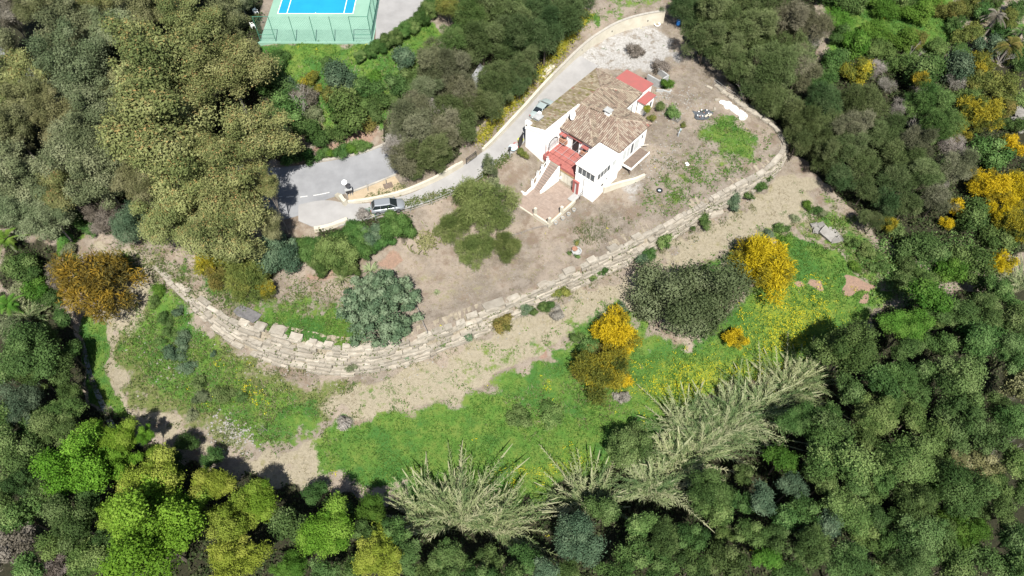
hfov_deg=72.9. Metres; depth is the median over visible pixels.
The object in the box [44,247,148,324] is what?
mimosa bush
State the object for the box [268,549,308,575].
spring tree
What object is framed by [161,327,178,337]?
shrub
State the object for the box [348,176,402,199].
island bed
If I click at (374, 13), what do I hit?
court fence
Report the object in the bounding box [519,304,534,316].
wall shrub
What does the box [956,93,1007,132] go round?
mimosa bush
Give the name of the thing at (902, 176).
pine tree
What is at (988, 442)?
broadleaf tree
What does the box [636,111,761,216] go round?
garden weeds
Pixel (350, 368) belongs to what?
wall shrub
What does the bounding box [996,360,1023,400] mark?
broadleaf tree
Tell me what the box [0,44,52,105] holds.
eucalyptus tree
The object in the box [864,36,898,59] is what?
shrub
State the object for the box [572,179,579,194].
door
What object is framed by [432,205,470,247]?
garden tree
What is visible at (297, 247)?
hedge bush
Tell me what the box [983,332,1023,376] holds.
broadleaf tree
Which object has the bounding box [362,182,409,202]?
island weeds
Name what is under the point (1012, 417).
broadleaf tree
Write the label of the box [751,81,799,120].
pine tree
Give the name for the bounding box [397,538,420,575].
broadleaf tree
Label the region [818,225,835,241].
boulder
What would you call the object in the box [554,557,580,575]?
broadleaf tree
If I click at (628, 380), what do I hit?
shrub
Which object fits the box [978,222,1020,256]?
shrub
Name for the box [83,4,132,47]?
eucalyptus tree
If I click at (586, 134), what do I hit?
house
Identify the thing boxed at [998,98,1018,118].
shrub
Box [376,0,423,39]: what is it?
pavement
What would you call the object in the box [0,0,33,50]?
eucalyptus tree
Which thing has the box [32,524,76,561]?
broadleaf tree
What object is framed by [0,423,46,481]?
broadleaf tree
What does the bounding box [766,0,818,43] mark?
pine tree
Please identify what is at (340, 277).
agave
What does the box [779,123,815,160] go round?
pine tree
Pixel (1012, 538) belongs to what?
broadleaf tree
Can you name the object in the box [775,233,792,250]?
shrub
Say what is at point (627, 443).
broadleaf tree
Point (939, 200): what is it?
pine tree
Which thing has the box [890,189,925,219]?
pine tree
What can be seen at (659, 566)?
broadleaf tree
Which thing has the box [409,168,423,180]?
pine tree
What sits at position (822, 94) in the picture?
pine tree
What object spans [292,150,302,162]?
shrub
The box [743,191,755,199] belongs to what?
wall shrub
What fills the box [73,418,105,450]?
spring tree
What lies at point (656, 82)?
blockwork pen
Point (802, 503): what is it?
broadleaf tree
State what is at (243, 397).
shrub
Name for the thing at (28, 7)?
eucalyptus tree
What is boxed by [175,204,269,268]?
eucalyptus tree
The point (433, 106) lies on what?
pine tree
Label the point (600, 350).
shrub
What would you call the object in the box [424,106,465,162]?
pine tree
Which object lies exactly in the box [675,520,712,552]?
broadleaf tree
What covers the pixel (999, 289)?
broadleaf tree
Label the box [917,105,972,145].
pine tree
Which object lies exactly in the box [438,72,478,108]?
pine tree
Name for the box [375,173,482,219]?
wire fence
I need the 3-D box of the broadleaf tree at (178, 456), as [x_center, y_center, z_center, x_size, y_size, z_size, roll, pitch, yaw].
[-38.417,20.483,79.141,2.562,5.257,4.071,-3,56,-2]
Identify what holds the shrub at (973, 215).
on the ground at (796, 172)
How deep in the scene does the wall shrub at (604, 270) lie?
89.70 m
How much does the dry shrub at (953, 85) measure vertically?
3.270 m
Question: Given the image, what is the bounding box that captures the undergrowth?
[0,0,1023,575]
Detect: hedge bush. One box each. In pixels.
[253,230,303,275]
[282,237,300,263]
[294,237,303,247]
[298,235,324,265]
[305,255,330,279]
[311,229,360,271]
[326,228,353,247]
[331,259,361,276]
[342,217,371,239]
[346,234,378,261]
[352,49,366,62]
[360,223,380,246]
[362,45,377,57]
[369,38,388,52]
[373,234,396,250]
[378,32,396,48]
[378,206,416,240]
[388,28,402,44]
[392,20,411,37]
[405,16,420,33]
[413,10,430,26]
[417,0,438,17]
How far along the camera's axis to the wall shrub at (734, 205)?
94.50 m
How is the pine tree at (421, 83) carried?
on the ground at (796, 172)
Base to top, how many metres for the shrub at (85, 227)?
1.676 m
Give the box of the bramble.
[854,220,1013,328]
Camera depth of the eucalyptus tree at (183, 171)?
82.96 m
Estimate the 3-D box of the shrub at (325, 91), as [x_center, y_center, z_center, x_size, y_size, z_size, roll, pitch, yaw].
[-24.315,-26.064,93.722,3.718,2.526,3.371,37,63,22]
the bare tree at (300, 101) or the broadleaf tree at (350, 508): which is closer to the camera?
the broadleaf tree at (350, 508)
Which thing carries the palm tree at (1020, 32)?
on the ground at (796, 172)
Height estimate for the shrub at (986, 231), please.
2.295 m
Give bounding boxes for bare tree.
[288,93,306,118]
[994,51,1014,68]
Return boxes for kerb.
[313,142,385,162]
[345,174,395,194]
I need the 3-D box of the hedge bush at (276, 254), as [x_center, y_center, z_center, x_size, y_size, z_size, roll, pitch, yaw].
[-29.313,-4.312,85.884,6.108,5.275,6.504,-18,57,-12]
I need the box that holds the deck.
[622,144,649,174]
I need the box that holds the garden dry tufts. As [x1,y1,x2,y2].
[278,42,776,295]
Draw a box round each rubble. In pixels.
[124,329,179,396]
[182,200,752,391]
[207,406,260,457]
[421,118,757,394]
[569,17,679,74]
[623,85,709,204]
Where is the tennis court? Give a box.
[258,0,375,45]
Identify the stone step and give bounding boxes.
[543,64,554,73]
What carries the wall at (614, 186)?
on the ground at (796, 172)
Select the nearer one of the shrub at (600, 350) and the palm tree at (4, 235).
the shrub at (600, 350)
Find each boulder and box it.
[233,305,261,322]
[671,115,680,122]
[810,222,817,227]
[812,227,818,233]
[817,222,824,228]
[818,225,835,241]
[831,237,843,243]
[1012,105,1023,116]
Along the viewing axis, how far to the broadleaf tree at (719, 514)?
73.69 m
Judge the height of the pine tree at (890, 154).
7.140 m
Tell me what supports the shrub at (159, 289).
on the ground at (796, 172)
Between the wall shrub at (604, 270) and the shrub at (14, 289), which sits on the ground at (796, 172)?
the shrub at (14, 289)
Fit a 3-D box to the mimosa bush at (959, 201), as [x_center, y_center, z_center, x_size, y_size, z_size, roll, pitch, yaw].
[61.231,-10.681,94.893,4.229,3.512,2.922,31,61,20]
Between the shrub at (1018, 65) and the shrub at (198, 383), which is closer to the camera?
the shrub at (198, 383)
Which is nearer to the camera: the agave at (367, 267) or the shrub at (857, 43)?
the agave at (367, 267)
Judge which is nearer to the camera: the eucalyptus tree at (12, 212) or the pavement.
the eucalyptus tree at (12, 212)
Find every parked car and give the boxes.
[370,196,404,214]
[529,98,552,118]
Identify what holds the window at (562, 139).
in the house
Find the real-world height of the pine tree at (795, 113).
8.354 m
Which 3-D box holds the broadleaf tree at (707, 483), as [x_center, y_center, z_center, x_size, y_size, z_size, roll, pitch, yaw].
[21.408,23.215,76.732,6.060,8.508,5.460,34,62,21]
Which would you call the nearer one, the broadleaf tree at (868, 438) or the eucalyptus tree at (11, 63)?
the broadleaf tree at (868, 438)
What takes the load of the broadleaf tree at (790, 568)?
on the ground at (796, 172)
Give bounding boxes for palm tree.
[0,227,28,257]
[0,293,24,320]
[979,8,1008,33]
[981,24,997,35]
[990,36,1023,63]
[1003,26,1023,40]
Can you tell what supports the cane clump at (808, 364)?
on the ground at (796, 172)
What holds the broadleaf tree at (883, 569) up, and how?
on the ground at (796, 172)
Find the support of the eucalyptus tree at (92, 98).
on the ground at (796, 172)
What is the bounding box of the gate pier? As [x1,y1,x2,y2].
[335,193,347,205]
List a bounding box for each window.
[548,137,557,150]
[559,136,567,144]
[580,148,588,155]
[621,148,627,161]
[625,144,631,158]
[630,141,634,153]
[633,136,640,150]
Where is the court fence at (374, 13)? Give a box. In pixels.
[252,0,378,40]
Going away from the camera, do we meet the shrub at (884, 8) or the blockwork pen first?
the blockwork pen
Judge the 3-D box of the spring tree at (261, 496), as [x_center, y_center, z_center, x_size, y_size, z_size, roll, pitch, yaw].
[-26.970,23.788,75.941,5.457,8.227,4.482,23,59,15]
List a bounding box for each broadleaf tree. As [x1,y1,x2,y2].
[0,313,22,344]
[0,318,62,380]
[0,355,18,386]
[0,380,46,426]
[0,401,22,429]
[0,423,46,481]
[0,466,39,503]
[0,488,38,522]
[0,492,49,534]
[0,522,42,571]
[9,550,47,575]
[13,365,55,391]
[13,410,53,444]
[24,446,52,483]
[24,479,52,516]
[25,406,80,449]
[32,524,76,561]
[37,319,62,348]
[37,492,100,554]
[38,395,89,432]
[41,551,69,575]
[47,351,86,390]
[51,306,82,337]
[54,381,89,409]
[56,339,87,368]
[62,532,110,575]
[72,480,108,507]
[88,523,114,550]
[165,447,185,476]
[173,430,200,451]
[198,446,224,469]
[265,506,308,546]
[300,480,329,507]
[308,557,343,575]
[321,495,354,521]
[339,552,360,575]
[348,519,378,543]
[378,515,412,546]
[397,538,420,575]
[412,562,439,575]
[425,537,477,575]
[463,564,498,575]
[474,542,506,573]
[497,561,525,575]
[506,541,542,575]
[532,557,560,575]
[551,509,610,569]
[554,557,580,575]
[581,495,621,526]
[593,560,632,575]
[605,420,657,469]
[611,531,657,575]
[625,511,660,538]
[633,514,681,560]
[645,552,683,575]
[673,544,713,575]
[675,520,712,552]
[686,464,739,519]
[697,493,735,527]
[704,538,750,575]
[713,526,736,541]
[729,488,753,514]
[733,463,753,487]
[734,517,770,548]
[749,478,777,516]
[750,546,784,570]
[760,442,800,476]
[761,517,791,546]
[768,522,833,571]
[769,503,811,533]
[769,556,811,575]
[770,399,822,441]
[773,469,810,501]
[785,491,823,528]
[799,417,879,486]
[800,463,832,487]
[801,317,885,378]
[805,440,836,459]
[806,409,856,447]
[808,471,838,496]
[813,505,847,540]
[815,485,876,538]
[818,400,847,424]
[823,538,881,575]
[835,369,865,405]
[838,469,871,497]
[846,474,889,505]
[847,515,880,554]
[850,422,883,451]
[851,392,903,437]
[860,362,907,401]
[860,501,891,531]
[866,559,894,575]
[867,524,901,563]
[868,430,940,488]
[870,456,904,495]
[873,303,936,350]
[878,389,906,420]
[882,359,920,395]
[885,542,934,575]
[887,506,911,535]
[889,334,926,364]
[890,482,940,524]
[890,513,950,569]
[893,397,929,433]
[903,359,940,391]
[903,380,933,409]
[905,277,958,317]
[918,330,961,362]
[920,416,953,455]
[922,458,1003,523]
[923,316,946,335]
[925,295,981,334]
[926,476,949,502]
[928,352,990,410]
[929,447,954,475]
[929,534,977,575]
[930,391,994,460]
[930,514,960,540]
[935,507,993,555]
[937,448,969,473]
[944,244,1001,294]
[952,292,993,327]
[953,317,1011,359]
[955,291,1003,339]
[958,540,1010,575]
[962,446,1006,477]
[968,419,1015,455]
[969,494,994,521]
[974,471,1016,504]
[982,273,1013,299]
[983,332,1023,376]
[984,389,1015,418]
[986,493,1017,530]
[990,402,1023,439]
[990,521,1023,553]
[992,301,1023,332]
[994,328,1023,364]
[996,359,1023,392]
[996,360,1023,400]
[997,442,1023,479]
[999,293,1023,317]
[1004,548,1023,575]
[1011,475,1023,506]
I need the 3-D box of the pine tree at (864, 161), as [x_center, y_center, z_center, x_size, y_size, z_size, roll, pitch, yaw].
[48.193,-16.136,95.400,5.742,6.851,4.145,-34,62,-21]
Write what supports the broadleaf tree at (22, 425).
on the ground at (796, 172)
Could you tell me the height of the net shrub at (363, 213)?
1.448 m
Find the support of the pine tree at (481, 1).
on the ground at (796, 172)
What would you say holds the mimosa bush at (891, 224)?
on the ground at (796, 172)
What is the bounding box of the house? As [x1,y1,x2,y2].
[521,68,651,201]
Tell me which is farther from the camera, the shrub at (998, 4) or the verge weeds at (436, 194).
the shrub at (998, 4)
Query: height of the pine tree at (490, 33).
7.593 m
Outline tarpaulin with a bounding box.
[693,109,712,119]
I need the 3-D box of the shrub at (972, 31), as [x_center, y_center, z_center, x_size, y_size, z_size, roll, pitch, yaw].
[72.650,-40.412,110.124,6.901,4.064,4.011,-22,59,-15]
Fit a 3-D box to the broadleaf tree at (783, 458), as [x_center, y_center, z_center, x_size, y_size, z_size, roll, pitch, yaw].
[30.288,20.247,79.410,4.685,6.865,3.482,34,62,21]
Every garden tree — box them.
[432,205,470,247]
[451,176,521,232]
[452,228,497,272]
[492,229,522,265]
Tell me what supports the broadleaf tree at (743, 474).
on the ground at (796, 172)
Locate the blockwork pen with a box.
[647,68,671,92]
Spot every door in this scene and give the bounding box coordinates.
[571,138,579,152]
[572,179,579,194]
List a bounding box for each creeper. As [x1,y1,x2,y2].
[642,105,650,112]
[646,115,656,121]
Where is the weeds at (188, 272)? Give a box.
[90,238,375,318]
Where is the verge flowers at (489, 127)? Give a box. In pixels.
[470,9,594,146]
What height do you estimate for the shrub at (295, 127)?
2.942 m
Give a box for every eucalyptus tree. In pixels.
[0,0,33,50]
[0,26,19,60]
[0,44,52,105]
[0,74,59,116]
[0,103,37,158]
[0,130,22,158]
[0,137,48,212]
[0,190,44,240]
[9,0,57,24]
[18,180,82,242]
[19,14,110,99]
[19,79,84,146]
[30,0,106,63]
[31,109,99,181]
[32,159,86,216]
[59,73,123,129]
[60,141,154,210]
[72,0,119,14]
[76,122,121,174]
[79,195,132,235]
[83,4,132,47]
[91,56,221,180]
[96,65,139,106]
[98,10,196,126]
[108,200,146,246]
[109,157,154,207]
[112,0,167,29]
[124,145,215,218]
[128,189,201,249]
[152,0,227,61]
[153,0,195,20]
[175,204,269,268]
[179,29,281,114]
[179,128,228,179]
[196,142,272,239]
[204,0,252,40]
[214,97,305,198]
[227,0,257,18]
[238,35,261,67]
[250,205,282,240]
[255,166,288,233]
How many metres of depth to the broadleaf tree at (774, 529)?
73.42 m
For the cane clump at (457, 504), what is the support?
on the ground at (796, 172)
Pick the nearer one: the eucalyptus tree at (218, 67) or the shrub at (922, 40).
the eucalyptus tree at (218, 67)
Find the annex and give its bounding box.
[616,70,655,115]
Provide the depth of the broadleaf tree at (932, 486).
76.29 m
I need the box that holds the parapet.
[314,217,347,231]
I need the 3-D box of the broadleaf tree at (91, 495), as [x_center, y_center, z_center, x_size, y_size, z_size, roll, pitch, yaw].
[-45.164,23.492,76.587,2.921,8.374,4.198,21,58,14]
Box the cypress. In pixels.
[481,153,498,178]
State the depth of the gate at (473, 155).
93.65 m
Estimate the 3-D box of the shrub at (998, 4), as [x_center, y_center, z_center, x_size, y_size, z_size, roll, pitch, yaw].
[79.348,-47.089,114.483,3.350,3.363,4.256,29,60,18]
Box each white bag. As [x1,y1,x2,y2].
[723,101,731,108]
[730,105,738,112]
[738,112,747,119]
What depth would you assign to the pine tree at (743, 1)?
105.28 m
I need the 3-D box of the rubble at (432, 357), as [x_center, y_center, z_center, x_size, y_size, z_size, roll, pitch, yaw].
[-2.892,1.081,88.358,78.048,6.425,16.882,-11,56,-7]
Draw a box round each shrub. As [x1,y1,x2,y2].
[0,252,15,277]
[1,249,50,284]
[7,277,26,303]
[18,275,52,302]
[30,286,62,309]
[43,262,61,290]
[60,241,76,255]
[71,209,86,229]
[80,223,95,238]
[149,295,159,309]
[150,283,166,296]
[153,336,167,344]
[156,311,174,329]
[160,343,187,361]
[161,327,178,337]
[171,302,184,317]
[172,328,190,352]
[174,360,198,376]
[185,406,198,422]
[190,374,207,390]
[190,389,212,404]
[208,385,236,404]
[209,350,216,356]
[235,387,248,403]
[253,61,297,94]
[254,83,272,96]
[264,88,311,123]
[267,47,291,69]
[278,74,301,91]
[280,155,294,165]
[284,137,298,159]
[288,82,319,109]
[290,110,306,134]
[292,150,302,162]
[298,70,318,85]
[299,115,329,148]
[301,104,324,122]
[302,147,314,166]
[312,83,321,92]
[314,146,331,161]
[319,85,333,102]
[320,55,332,71]
[320,56,357,90]
[321,122,353,143]
[324,148,337,156]
[325,83,367,134]
[332,141,347,159]
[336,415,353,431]
[344,142,358,154]
[344,363,357,372]
[349,74,385,98]
[349,139,373,151]
[354,91,371,107]
[355,207,370,219]
[357,116,379,134]
[364,68,381,84]
[364,98,383,123]
[369,92,400,108]
[383,71,413,98]
[390,43,415,70]
[398,66,419,84]
[464,334,473,341]
[486,175,500,190]
[490,313,513,336]
[503,404,533,429]
[517,147,529,159]
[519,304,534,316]
[528,306,538,316]
[536,302,551,312]
[538,399,564,431]
[540,301,554,307]
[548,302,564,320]
[551,286,571,298]
[569,331,585,342]
[573,363,588,382]
[576,336,599,354]
[586,341,606,358]
[597,266,608,275]
[607,301,629,321]
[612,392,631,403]
[613,371,634,390]
[618,330,637,352]
[635,252,648,263]
[642,247,656,260]
[655,100,666,111]
[656,233,673,249]
[660,78,674,87]
[664,102,681,119]
[699,212,711,232]
[726,191,742,211]
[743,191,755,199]
[753,181,767,192]
[763,228,774,238]
[772,222,791,233]
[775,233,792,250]
[790,213,800,222]
[802,200,812,209]
[807,31,822,49]
[808,206,822,215]
[811,68,839,86]
[814,0,837,6]
[817,208,826,216]
[819,46,850,77]
[826,6,854,29]
[828,22,851,44]
[836,0,869,17]
[837,55,875,86]
[840,25,871,61]
[843,235,862,247]
[847,261,861,272]
[856,17,890,41]
[856,250,863,261]
[857,240,876,258]
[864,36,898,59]
[865,260,890,272]
[868,252,883,260]
[869,58,889,77]
[870,0,901,21]
[876,74,899,91]
[881,51,919,74]
[882,25,920,52]
[887,221,906,238]
[890,96,915,117]
[891,229,948,262]
[891,269,917,287]
[893,0,917,9]
[894,255,918,276]
[898,49,949,91]
[899,0,935,26]
[906,121,927,130]
[911,28,929,49]
[912,266,941,284]
[921,241,954,263]
[927,0,944,7]
[927,35,949,57]
[931,0,965,19]
[932,256,971,284]
[933,179,949,186]
[938,135,967,154]
[940,48,975,86]
[944,14,968,33]
[946,73,966,89]
[949,20,986,45]
[950,42,970,53]
[951,85,988,104]
[951,193,992,234]
[961,0,984,18]
[963,68,996,91]
[967,133,1017,172]
[968,30,1006,58]
[968,48,999,72]
[972,0,994,22]
[977,223,995,240]
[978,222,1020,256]
[983,0,1003,11]
[985,69,1023,106]
[988,18,1014,39]
[996,6,1018,28]
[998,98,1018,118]
[998,116,1023,132]
[1000,32,1023,59]
[1004,0,1023,22]
[1008,51,1023,71]
[1014,87,1023,107]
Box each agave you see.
[332,274,349,284]
[361,261,376,275]
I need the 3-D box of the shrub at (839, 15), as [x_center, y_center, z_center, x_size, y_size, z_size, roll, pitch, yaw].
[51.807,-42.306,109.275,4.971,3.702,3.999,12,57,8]
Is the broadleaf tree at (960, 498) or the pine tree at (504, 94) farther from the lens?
the pine tree at (504, 94)
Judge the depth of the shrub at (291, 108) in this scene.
91.69 m
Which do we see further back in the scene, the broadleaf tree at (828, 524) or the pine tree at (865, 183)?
the pine tree at (865, 183)
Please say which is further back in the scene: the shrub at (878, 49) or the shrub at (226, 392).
the shrub at (878, 49)
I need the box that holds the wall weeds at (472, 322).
[172,100,785,378]
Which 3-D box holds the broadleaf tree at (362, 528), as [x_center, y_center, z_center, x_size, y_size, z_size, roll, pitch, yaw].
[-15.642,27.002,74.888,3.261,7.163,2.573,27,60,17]
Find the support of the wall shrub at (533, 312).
attached to the retaining wall at (251, 339)
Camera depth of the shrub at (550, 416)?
82.85 m
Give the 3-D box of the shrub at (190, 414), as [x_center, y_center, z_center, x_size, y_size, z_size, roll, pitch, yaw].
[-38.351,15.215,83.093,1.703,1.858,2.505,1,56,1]
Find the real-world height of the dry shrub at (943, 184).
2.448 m
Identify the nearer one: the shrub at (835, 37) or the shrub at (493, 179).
the shrub at (493, 179)
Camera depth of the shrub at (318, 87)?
93.80 m
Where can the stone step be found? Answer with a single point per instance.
(551, 69)
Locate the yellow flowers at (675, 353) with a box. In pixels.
[63,17,884,550]
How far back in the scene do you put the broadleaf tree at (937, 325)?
85.45 m
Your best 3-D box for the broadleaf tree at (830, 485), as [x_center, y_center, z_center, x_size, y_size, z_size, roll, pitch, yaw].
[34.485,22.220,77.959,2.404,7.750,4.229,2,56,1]
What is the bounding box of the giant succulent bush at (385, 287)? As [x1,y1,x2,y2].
[334,267,423,348]
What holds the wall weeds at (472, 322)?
attached to the retaining wall at (251, 339)
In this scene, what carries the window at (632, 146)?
in the house
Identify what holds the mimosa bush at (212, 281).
on the ground at (796, 172)
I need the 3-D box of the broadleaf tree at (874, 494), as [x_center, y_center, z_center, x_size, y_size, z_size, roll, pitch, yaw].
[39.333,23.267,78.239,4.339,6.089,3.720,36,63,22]
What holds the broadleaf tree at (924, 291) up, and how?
on the ground at (796, 172)
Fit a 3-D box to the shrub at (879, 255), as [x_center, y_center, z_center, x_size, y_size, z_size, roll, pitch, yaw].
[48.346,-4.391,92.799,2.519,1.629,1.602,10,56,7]
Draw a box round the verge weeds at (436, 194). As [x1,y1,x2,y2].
[368,148,512,221]
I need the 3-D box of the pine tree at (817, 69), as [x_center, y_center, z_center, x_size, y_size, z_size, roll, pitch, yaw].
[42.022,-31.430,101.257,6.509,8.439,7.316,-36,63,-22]
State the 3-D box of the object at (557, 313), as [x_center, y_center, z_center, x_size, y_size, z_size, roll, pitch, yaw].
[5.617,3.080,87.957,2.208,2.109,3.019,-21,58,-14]
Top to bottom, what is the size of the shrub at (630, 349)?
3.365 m
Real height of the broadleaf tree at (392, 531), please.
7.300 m
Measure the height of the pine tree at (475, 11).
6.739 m
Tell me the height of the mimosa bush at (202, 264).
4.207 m
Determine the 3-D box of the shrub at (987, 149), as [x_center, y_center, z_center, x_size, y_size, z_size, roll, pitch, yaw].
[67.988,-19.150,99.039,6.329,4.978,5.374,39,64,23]
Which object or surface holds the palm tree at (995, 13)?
on the ground at (796, 172)
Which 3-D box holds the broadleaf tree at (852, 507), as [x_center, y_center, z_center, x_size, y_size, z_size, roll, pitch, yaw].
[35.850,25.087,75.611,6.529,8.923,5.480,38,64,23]
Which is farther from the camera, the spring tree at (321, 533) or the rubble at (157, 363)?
the rubble at (157, 363)
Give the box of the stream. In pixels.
[80,340,115,428]
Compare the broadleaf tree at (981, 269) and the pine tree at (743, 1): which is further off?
the pine tree at (743, 1)
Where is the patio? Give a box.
[515,182,579,227]
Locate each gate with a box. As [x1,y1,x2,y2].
[466,151,476,163]
[519,132,522,147]
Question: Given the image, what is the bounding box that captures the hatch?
[383,182,393,188]
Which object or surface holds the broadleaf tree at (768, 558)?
on the ground at (796, 172)
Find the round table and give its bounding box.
[509,144,517,151]
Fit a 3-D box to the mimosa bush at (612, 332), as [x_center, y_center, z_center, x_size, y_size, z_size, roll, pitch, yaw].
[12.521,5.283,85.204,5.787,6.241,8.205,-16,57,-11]
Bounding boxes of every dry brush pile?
[625,42,645,58]
[651,57,671,74]
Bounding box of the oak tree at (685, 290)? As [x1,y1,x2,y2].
[624,256,755,348]
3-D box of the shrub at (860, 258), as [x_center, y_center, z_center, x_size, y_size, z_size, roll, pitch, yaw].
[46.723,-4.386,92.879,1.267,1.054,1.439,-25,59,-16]
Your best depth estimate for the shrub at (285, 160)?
92.00 m
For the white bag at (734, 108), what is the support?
on the ground at (796, 172)
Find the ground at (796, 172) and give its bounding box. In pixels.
[0,0,1023,575]
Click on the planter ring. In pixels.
(577, 250)
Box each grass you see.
[56,0,965,550]
[95,155,816,497]
[147,202,756,381]
[566,213,617,250]
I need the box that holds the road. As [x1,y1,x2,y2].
[0,48,497,219]
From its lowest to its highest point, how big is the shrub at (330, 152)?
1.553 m
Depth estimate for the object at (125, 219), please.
86.90 m
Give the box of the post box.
[345,187,352,197]
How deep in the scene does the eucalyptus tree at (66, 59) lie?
89.55 m
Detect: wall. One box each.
[152,84,788,376]
[347,161,463,202]
[482,9,665,151]
[603,174,645,193]
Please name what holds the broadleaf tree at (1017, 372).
on the ground at (796, 172)
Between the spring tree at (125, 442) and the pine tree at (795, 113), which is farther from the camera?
the pine tree at (795, 113)
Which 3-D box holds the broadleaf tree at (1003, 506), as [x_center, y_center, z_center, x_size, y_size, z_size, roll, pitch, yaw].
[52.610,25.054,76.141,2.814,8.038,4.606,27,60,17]
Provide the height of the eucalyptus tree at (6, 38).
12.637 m
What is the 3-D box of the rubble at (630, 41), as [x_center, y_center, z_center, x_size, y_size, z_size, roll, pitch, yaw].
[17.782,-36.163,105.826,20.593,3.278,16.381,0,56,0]
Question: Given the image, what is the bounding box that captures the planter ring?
[572,246,581,254]
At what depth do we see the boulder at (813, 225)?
95.03 m
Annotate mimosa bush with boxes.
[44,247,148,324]
[192,251,226,275]
[203,264,228,291]
[220,253,273,304]
[254,280,276,301]
[568,343,631,406]
[588,303,644,357]
[721,327,750,349]
[727,230,799,308]
[879,215,899,232]
[909,70,930,97]
[938,216,954,230]
[948,122,974,143]
[948,197,965,216]
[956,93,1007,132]
[966,167,1015,202]
[985,201,1012,229]
[989,248,1020,275]
[992,206,1023,243]
[1000,133,1023,155]
[1001,169,1023,211]
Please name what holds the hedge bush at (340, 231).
on the ground at (796, 172)
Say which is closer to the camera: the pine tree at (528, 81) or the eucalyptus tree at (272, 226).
the eucalyptus tree at (272, 226)
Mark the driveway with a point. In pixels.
(324, 212)
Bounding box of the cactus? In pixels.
[403,221,445,255]
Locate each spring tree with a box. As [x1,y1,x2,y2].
[27,419,128,498]
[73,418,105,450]
[91,447,144,481]
[93,469,208,575]
[94,492,122,535]
[97,415,139,456]
[114,442,187,504]
[135,423,154,445]
[146,443,165,465]
[163,486,213,527]
[187,465,237,500]
[198,492,260,548]
[205,533,273,575]
[228,477,277,523]
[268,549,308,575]
[293,491,354,562]
[351,518,405,575]
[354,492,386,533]
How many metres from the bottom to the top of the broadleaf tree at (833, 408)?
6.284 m
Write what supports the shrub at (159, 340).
on the ground at (796, 172)
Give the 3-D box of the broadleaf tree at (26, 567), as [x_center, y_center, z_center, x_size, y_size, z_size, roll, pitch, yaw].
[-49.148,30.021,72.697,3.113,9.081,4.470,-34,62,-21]
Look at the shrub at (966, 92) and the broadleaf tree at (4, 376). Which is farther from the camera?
the shrub at (966, 92)
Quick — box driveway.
[298,56,597,226]
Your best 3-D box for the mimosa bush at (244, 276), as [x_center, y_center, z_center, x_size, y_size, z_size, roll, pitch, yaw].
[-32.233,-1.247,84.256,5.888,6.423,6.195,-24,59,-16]
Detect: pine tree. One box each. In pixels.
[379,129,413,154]
[384,94,433,161]
[385,139,420,177]
[401,88,433,119]
[403,130,454,177]
[408,74,445,98]
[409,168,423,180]
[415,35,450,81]
[422,97,447,123]
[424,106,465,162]
[428,91,466,117]
[432,45,474,90]
[434,0,462,26]
[434,22,469,49]
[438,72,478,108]
[446,113,477,139]
[449,106,478,144]
[450,0,488,35]
[455,87,488,116]
[456,0,492,7]
[457,18,511,65]
[470,0,532,30]
[472,89,505,124]
[474,59,512,99]
[492,7,543,66]
[495,85,514,108]
[503,44,539,91]
[503,70,532,100]
[515,0,553,22]
[517,2,565,66]
[545,0,589,44]
[566,0,597,10]
[658,0,701,26]
[680,17,728,63]
[691,0,742,39]
[710,30,752,86]
[718,5,780,53]
[727,69,773,99]
[733,0,748,9]
[740,0,790,15]
[742,36,817,90]
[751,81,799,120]
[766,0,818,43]
[768,26,819,60]
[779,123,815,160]
[780,96,823,144]
[785,42,823,93]
[796,80,844,119]
[803,126,849,172]
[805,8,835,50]
[812,107,846,145]
[824,129,872,171]
[825,160,857,192]
[829,107,876,139]
[839,80,891,121]
[848,148,884,179]
[850,173,882,205]
[857,209,879,230]
[862,110,909,151]
[866,211,885,233]
[868,186,901,219]
[872,159,914,195]
[875,137,928,172]
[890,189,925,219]
[894,124,939,158]
[902,78,957,125]
[908,155,954,196]
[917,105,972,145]
[921,184,959,217]
[929,146,981,192]
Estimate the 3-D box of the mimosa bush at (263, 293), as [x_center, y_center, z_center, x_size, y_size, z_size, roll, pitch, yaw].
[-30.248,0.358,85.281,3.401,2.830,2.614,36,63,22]
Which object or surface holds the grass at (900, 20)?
on the ground at (796, 172)
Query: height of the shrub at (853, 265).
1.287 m
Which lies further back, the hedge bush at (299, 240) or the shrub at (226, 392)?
the hedge bush at (299, 240)
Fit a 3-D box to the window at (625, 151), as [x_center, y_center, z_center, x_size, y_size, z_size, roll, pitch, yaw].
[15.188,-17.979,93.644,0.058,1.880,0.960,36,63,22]
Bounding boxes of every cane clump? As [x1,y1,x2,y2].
[0,289,49,321]
[359,454,468,540]
[396,440,563,541]
[450,468,567,569]
[527,444,648,519]
[591,419,714,532]
[613,402,733,485]
[637,380,733,441]
[648,389,772,468]
[658,372,806,455]
[675,359,798,446]
[718,341,822,443]
[750,334,855,422]
[780,335,853,410]
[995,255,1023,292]
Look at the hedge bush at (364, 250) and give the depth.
85.91 m
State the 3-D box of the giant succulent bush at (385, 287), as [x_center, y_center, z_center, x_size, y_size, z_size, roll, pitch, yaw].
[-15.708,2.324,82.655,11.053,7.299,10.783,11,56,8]

